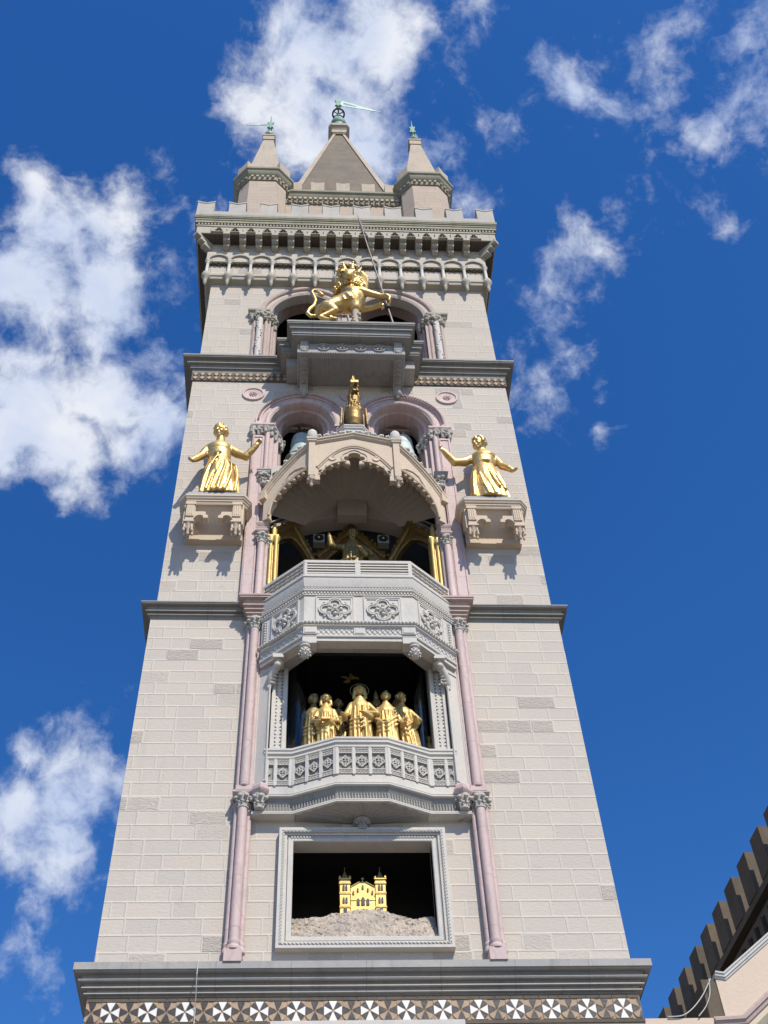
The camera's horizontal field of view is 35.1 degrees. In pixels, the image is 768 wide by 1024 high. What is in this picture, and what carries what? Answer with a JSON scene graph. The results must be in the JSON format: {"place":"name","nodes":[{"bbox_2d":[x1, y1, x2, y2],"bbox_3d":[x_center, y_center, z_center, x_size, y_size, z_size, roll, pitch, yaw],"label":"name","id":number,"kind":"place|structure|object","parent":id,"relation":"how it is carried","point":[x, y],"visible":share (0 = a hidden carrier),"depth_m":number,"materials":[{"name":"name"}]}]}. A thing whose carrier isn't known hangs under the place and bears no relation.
{"place":"outdoors","nodes":[
{"label":"outdoors","id":0,"kind":"place"},
{"bbox_2d":[0,0,767,1023],"label":"sky","id":1,"kind":"structure","parent":0,"point":[617,150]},
{"bbox_2d":[425,736,431,748],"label":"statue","id":2,"kind":"object","parent":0,"point":[428,745],"visible":0.2,"depth_m":27.07,"materials":[{"name":"gold metal"}]},
{"label":"ground","id":3,"kind":"structure","parent":0,"visible":0},
{"bbox_2d":[73,116,651,1023],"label":"bell tower","id":4,"kind":"structure","parent":3,"relation":"on","point":[249,826],"depth_m":27.93,"materials":[{"name":"beige stone"}]},
{"bbox_2d":[188,423,261,492],"bbox_3d":[-4.421,-1.395,33.869,1.986,3.354,0.866,1,-51,-3],"label":"statue","id":5,"kind":"object","parent":4,"relation":"on","point":[220,474],"visible":0.87,"depth_m":33.42,"materials":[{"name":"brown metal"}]},
{"bbox_2d":[251,116,273,130],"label":"weather vane","id":6,"kind":"object","parent":4,"relation":"attached to","point":[270,125],"visible":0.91,"depth_m":58.70,"materials":[{"name":"metal"}]},
{"bbox_2d":[266,523,280,584],"bbox_3d":[-2.867,1.642,31.122,0.343,4.070,0.506,1,-51,-3],"label":"gilded jamb","id":7,"kind":"object","parent":4,"relation":"on","point":[272,562],"visible":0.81,"depth_m":31.47,"materials":[{"name":"gold metal"}]},
{"bbox_2d":[269,521,315,559],"bbox_3d":[-2.458,1.822,32.061,1.619,5.280,0.207,31,-59,-25],"label":"gilded arcade","id":8,"kind":"object","parent":4,"relation":"attached to","point":[291,532],"visible":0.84,"depth_m":33.40},
{"bbox_2d":[284,426,310,459],"bbox_3d":[-2.513,-2.009,37.067,1.038,1.840,1.035,1,-51,-3],"label":"bell","id":9,"kind":"object","parent":4,"relation":"hanging from","point":[299,436],"visible":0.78,"depth_m":36.90,"materials":[{"name":"grey metal"}]},
{"bbox_2d":[302,693,320,744],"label":"statue","id":10,"kind":"object","parent":4,"relation":"on","point":[309,735],"visible":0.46,"depth_m":26.74,"materials":[{"name":"gold metal"}]},
{"bbox_2d":[310,693,340,741],"bbox_3d":[-1.288,4.698,26.691,0.543,1.884,0.569,-33,-57,22],"label":"statue","id":11,"kind":"object","parent":4,"relation":"on","point":[327,723],"visible":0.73,"depth_m":26.64,"materials":[{"name":"gold metal"}]},
{"bbox_2d":[333,698,349,735],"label":"statue","id":12,"kind":"object","parent":4,"relation":"on","point":[342,728],"visible":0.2,"depth_m":27.01,"materials":[{"name":"gold metal"}]},
{"bbox_2d":[306,261,390,320],"bbox_3d":[-1.162,-6.965,39.550,2.756,3.705,1.100,1,-51,-3],"label":"lion statue","id":13,"kind":"object","parent":4,"relation":"on","point":[352,292],"visible":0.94,"depth_m":39.37,"materials":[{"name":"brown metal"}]},
{"bbox_2d":[357,215,393,321],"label":"lance","id":14,"kind":"object","parent":13,"relation":"attached to","point":[387,306],"visible":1,"depth_m":40.58,"materials":[{"name":"metal"}]},
{"bbox_2d":[341,673,358,682],"bbox_3d":[-0.810,3.959,28.964,0.434,0.304,0.122,1,-51,-3],"label":"dove","id":15,"kind":"object","parent":4,"relation":"hanging from","point":[349,678],"visible":1,"depth_m":28.96,"materials":[{"name":"gold metal"}]},
{"bbox_2d":[315,524,387,560],"bbox_3d":[-0.857,2.110,32.621,2.074,5.680,0.200,1,-51,-3],"label":"gilded arcade","id":16,"kind":"object","parent":4,"relation":"attached to","point":[326,553],"visible":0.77,"depth_m":33.97},
{"bbox_2d":[313,534,324,548],"bbox_3d":[-1.815,0.871,33.829,0.320,0.340,0.500,1,-51,-3],"label":"loudspeaker","id":17,"kind":"object","parent":16,"relation":"attached to","point":[318,541],"visible":1,"depth_m":33.66,"materials":[{"name":"grey metal"}]},
{"bbox_2d":[377,535,388,550],"bbox_3d":[-0.029,0.897,33.933,0.320,0.340,0.500,1,-51,-3],"label":"loudspeaker","id":18,"kind":"object","parent":16,"relation":"attached to","point":[382,542],"visible":1,"depth_m":33.77,"materials":[{"name":"grey metal"}]},
{"bbox_2d":[339,374,368,430],"bbox_3d":[-0.916,-3.254,35.939,0.862,3.342,0.767,1,-51,-3],"label":"cockerel statue","id":19,"kind":"object","parent":4,"relation":"on","point":[353,413],"visible":0.82,"depth_m":35.22,"materials":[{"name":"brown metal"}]},
{"bbox_2d":[332,98,378,117],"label":"weather vane","id":20,"kind":"object","parent":4,"relation":"attached to","point":[338,104],"visible":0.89,"depth_m":70.83,"materials":[{"name":"metal"}]},
{"bbox_2d":[340,684,379,736],"bbox_3d":[-0.596,4.564,26.856,0.961,2.257,0.601,16,-54,-15],"label":"statue","id":21,"kind":"object","parent":4,"relation":"on","point":[361,712],"visible":0.68,"depth_m":26.77,"materials":[{"name":"gold metal"}]},
{"bbox_2d":[291,909,437,936],"bbox_3d":[-0.415,8.592,23.808,2.840,1.065,1.952,1,-51,-3],"label":"rock","id":22,"kind":"object","parent":4,"relation":"in","point":[367,922],"visible":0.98,"depth_m":23.38,"materials":[{"name":"grey stone"}]},
{"bbox_2d":[339,867,386,912],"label":"model church","id":23,"kind":"structure","parent":22,"relation":"on","point":[363,895],"depth_m":24.14,"materials":[{"name":"gold stone"}]},
{"bbox_2d":[371,690,380,736],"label":"statue","id":24,"kind":"object","parent":4,"relation":"on","point":[375,702],"visible":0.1,"depth_m":27.56,"materials":[{"name":"gold metal"}]},
{"bbox_2d":[373,691,406,739],"bbox_3d":[0.118,4.708,26.813,0.739,1.960,0.537,1,-51,-3],"label":"statue","id":25,"kind":"object","parent":4,"relation":"on","point":[388,720],"visible":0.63,"depth_m":26.73,"materials":[{"name":"gold metal"}]},
{"bbox_2d":[392,700,398,706],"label":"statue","id":26,"kind":"object","parent":4,"relation":"on","point":[394,703],"visible":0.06,"depth_m":27.66,"materials":[{"name":"gold metal"}]},
{"bbox_2d":[383,429,420,461],"bbox_3d":[0.563,-1.958,37.238,1.035,1.820,1.035,-36,-58,24],"label":"bell","id":27,"kind":"object","parent":4,"relation":"attached to","point":[406,440],"visible":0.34,"depth_m":37.20,"materials":[{"name":"grey metal"}]},
{"bbox_2d":[395,692,421,745],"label":"statue","id":28,"kind":"object","parent":4,"relation":"on","point":[408,733],"visible":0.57,"depth_m":26.90,"materials":[{"name":"gold metal"}]},
{"bbox_2d":[387,521,435,560],"bbox_3d":[0.816,1.871,32.252,1.634,5.280,0.207,-28,-55,18],"label":"gilded arcade","id":29,"kind":"object","parent":4,"relation":"attached to","point":[411,533],"visible":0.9,"depth_m":33.57},
{"bbox_2d":[409,122,422,146],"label":"weather vane","id":30,"kind":"object","parent":4,"relation":"attached to","point":[412,130],"visible":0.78,"depth_m":58.98,"materials":[{"name":"metal"}]},
{"bbox_2d":[428,525,443,584],"bbox_3d":[1.376,1.704,31.369,0.343,4.070,0.506,1,-51,-3],"label":"gilded jamb","id":31,"kind":"object","parent":4,"relation":"on","point":[436,572],"visible":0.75,"depth_m":31.79,"materials":[{"name":"gold metal"}]},
{"bbox_2d":[438,435,517,496],"bbox_3d":[2.630,-1.156,34.150,2.145,2.980,0.800,1,-51,-3],"label":"statue","id":32,"kind":"object","parent":4,"relation":"on","point":[486,479],"visible":0.87,"depth_m":33.88,"materials":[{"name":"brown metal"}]},
{"bbox_2d":[645,806,767,1023],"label":"cathedral","id":33,"kind":"structure","parent":3,"relation":"on","point":[729,957],"depth_m":29.54,"materials":[{"name":"stone"}]},
{"bbox_2d":[668,978,710,1016],"bbox_3d":[5.618,8.918,22.296,0.980,0.757,0.019,1,-51,-3],"label":"cable","id":34,"kind":"object","parent":33,"relation":"attached to","point":[695,1004],"visible":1,"depth_m":22.19,"materials":[{"name":"silver metal"}]},
{"bbox_2d":[699,979,709,1015],"bbox_3d":[5.880,8.921,22.297,0.376,0.728,0.022,1,-51,-3],"label":"cable","id":35,"kind":"object","parent":33,"relation":"attached to","point":[708,999],"visible":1,"depth_m":22.24,"materials":[{"name":"silver metal"}]},
{"bbox_3d":[-0.735,2.863,30.770,1.600,1.840,0.600,1,-51,-3],"label":"plinth","id":36,"kind":"object","parent":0,"visible":0},
{"bbox_2d":[327,528,379,560],"bbox_3d":[-0.718,1.312,32.472,1.634,2.793,0.864,1,-51,-3],"label":"statue","id":37,"kind":"object","parent":36,"relation":"on","point":[352,548],"visible":0.36,"depth_m":32.65,"materials":[{"name":"gold metal"}]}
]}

